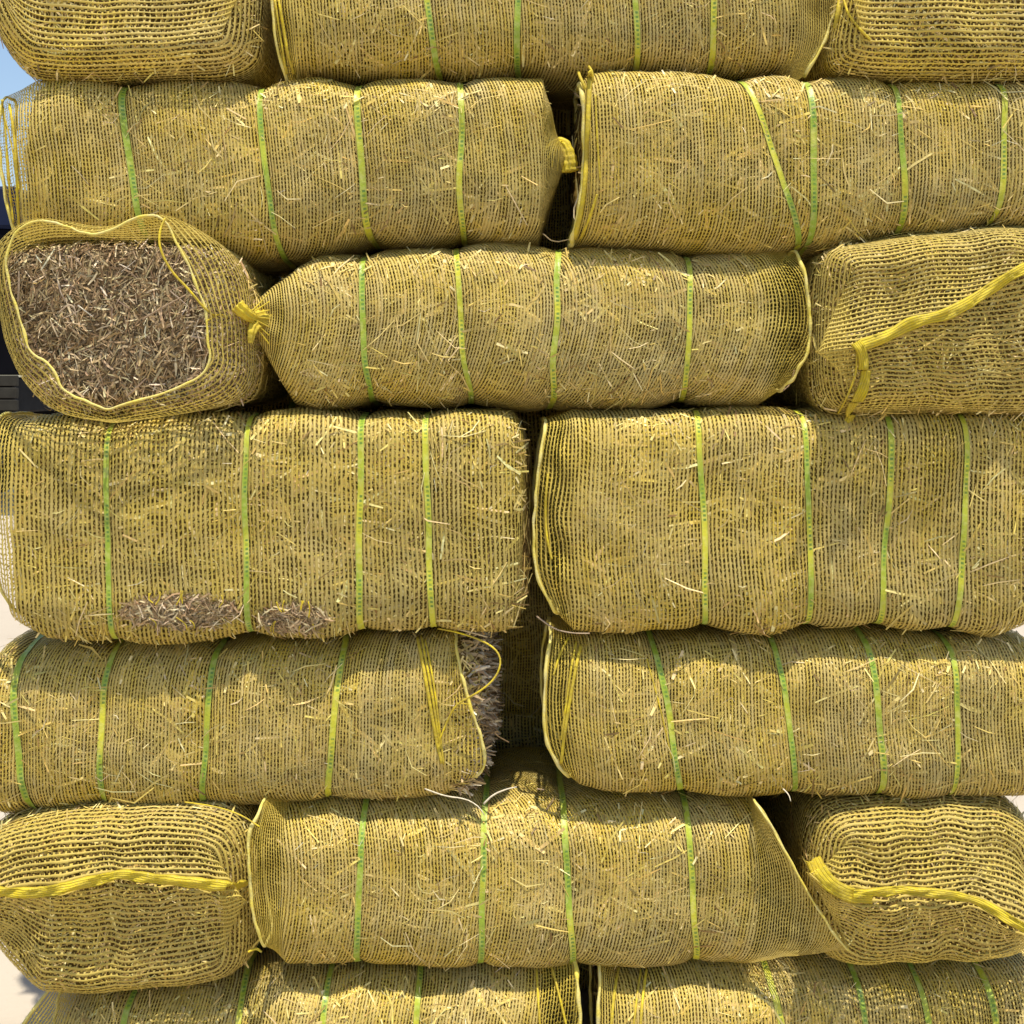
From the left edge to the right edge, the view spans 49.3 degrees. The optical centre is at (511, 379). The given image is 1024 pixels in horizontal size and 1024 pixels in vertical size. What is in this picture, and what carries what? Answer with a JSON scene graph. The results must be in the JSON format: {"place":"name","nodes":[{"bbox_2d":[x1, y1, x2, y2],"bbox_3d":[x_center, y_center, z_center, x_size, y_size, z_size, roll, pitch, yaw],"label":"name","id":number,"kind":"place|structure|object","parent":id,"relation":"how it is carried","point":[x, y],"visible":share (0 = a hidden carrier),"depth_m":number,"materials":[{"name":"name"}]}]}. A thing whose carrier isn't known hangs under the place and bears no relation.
{"place":"outdoors","nodes":[
{"label":"outdoors","id":0,"kind":"place"},
{"bbox_2d":[0,39,40,376],"label":"sky","id":1,"kind":"structure","parent":0,"point":[13,78],"materials":[{"name":"blue"}]},
{"bbox_2d":[0,412,1023,1023],"bbox_3d":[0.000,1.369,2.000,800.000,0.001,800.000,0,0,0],"label":"ground","id":2,"kind":"structure","parent":0,"point":[20,994],"depth_m":2.52,"materials":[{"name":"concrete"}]},
{"bbox_2d":[0,186,58,492],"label":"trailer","id":3,"kind":"object","parent":2,"relation":"on","point":[16,393],"visible":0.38,"depth_m":10.98,"materials":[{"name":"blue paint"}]},
{"bbox_2d":[22,908,581,1023],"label":"straw bale","id":4,"kind":"object","parent":2,"relation":"on","point":[269,986],"visible":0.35,"depth_m":2.05},
{"bbox_2d":[0,798,290,993],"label":"straw bale","id":5,"kind":"object","parent":4,"relation":"on","point":[106,895],"visible":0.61,"depth_m":2.00},
{"bbox_2d":[0,625,508,816],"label":"straw bale","id":6,"kind":"object","parent":5,"relation":"on","point":[246,717],"visible":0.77,"depth_m":2.03},
{"bbox_2d":[0,406,533,646],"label":"straw bale","id":7,"kind":"object","parent":6,"relation":"on","point":[306,522],"visible":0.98,"depth_m":2.00},
{"bbox_2d":[0,214,293,422],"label":"straw bale","id":8,"kind":"object","parent":7,"relation":"on","point":[138,330],"visible":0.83,"depth_m":2.02},
{"bbox_2d":[0,76,578,274],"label":"straw bale","id":9,"kind":"object","parent":8,"relation":"on","point":[285,178],"visible":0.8,"depth_m":2.03},
{"bbox_2d":[0,0,303,89],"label":"straw bale","id":10,"kind":"object","parent":9,"relation":"on","point":[130,43],"visible":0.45,"depth_m":2.02},
{"bbox_2d":[270,0,841,109],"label":"straw bale","id":11,"kind":"object","parent":9,"relation":"on","point":[555,45],"visible":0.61,"depth_m":2.04},
{"bbox_2d":[246,746,848,970],"bbox_3d":[0.066,0.925,2.218,1.078,0.389,0.484,0,0,0],"label":"straw bale","id":12,"kind":"object","parent":4,"relation":"on","point":[524,856],"visible":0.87,"depth_m":2.03},
{"bbox_2d":[542,847,786,988],"bbox_3d":[0.159,1.209,2.693,1.208,0.421,0.453,0,0,0],"label":"straw bale","id":13,"kind":"object","parent":2,"relation":"on","point":[584,976],"depth_m":2.49},
{"bbox_2d":[488,710,762,845],"bbox_3d":[0.031,0.898,2.693,1.473,0.394,0.453,0,0,0],"label":"straw bale","id":14,"kind":"object","parent":13,"relation":"on","point":[519,730],"visible":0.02,"depth_m":2.48},
{"bbox_2d":[493,572,566,715],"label":"straw bale","id":15,"kind":"object","parent":14,"relation":"on","point":[520,662],"visible":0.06,"depth_m":2.47},
{"bbox_2d":[230,399,783,574],"bbox_3d":[0.042,0.241,2.693,1.630,0.507,0.453,0,0,0],"label":"straw bale","id":16,"kind":"object","parent":15,"relation":"on","point":[533,428],"visible":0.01,"depth_m":2.48},
{"bbox_2d":[274,269,775,402],"bbox_3d":[0.042,-0.093,2.693,1.473,0.376,0.453,0,0,0],"label":"straw bale","id":17,"kind":"object","parent":16,"relation":"on","point":[289,399],"visible":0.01,"depth_m":2.50},
{"bbox_2d":[539,133,778,270],"bbox_3d":[0.127,-0.395,2.693,1.208,0.392,0.453,0,0,0],"label":"straw bale","id":18,"kind":"object","parent":17,"relation":"on","point":[558,228],"visible":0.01,"depth_m":2.48},
{"bbox_2d":[306,75,573,134],"bbox_3d":[0.074,-0.722,2.693,1.473,0.458,0.453,0,0,0],"label":"straw bale","id":19,"kind":"object","parent":18,"relation":"on","point":[563,121],"depth_m":2.49},
{"bbox_2d":[588,894,1023,1023],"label":"straw bale","id":20,"kind":"object","parent":2,"relation":"on","point":[813,988],"visible":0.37,"depth_m":2.05},
{"bbox_2d":[752,790,1023,964],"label":"straw bale","id":21,"kind":"object","parent":20,"relation":"on","point":[884,877],"visible":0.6,"depth_m":2.03},
{"bbox_2d":[536,609,1023,802],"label":"straw bale","id":22,"kind":"object","parent":21,"relation":"on","point":[807,708],"visible":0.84,"depth_m":2.02},
{"bbox_2d":[531,404,1023,638],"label":"straw bale","id":23,"kind":"object","parent":22,"relation":"on","point":[762,520],"visible":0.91,"depth_m":2.01},
{"bbox_2d":[231,241,811,414],"bbox_3d":[0.023,-0.100,2.208,1.043,0.340,0.492,0,0,0],"label":"straw bale","id":24,"kind":"object","parent":23,"relation":"on","point":[515,327],"visible":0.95,"depth_m":2.02},
{"bbox_2d":[542,65,1023,265],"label":"straw bale","id":25,"kind":"object","parent":24,"relation":"on","point":[688,164],"visible":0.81,"depth_m":2.00},
{"bbox_2d":[781,0,1023,87],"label":"straw bale","id":26,"kind":"object","parent":25,"relation":"on","point":[936,41],"visible":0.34,"depth_m":2.00},
{"bbox_2d":[760,225,1023,422],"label":"straw bale","id":27,"kind":"object","parent":23,"relation":"on","point":[919,323],"visible":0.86,"depth_m":1.99}
]}

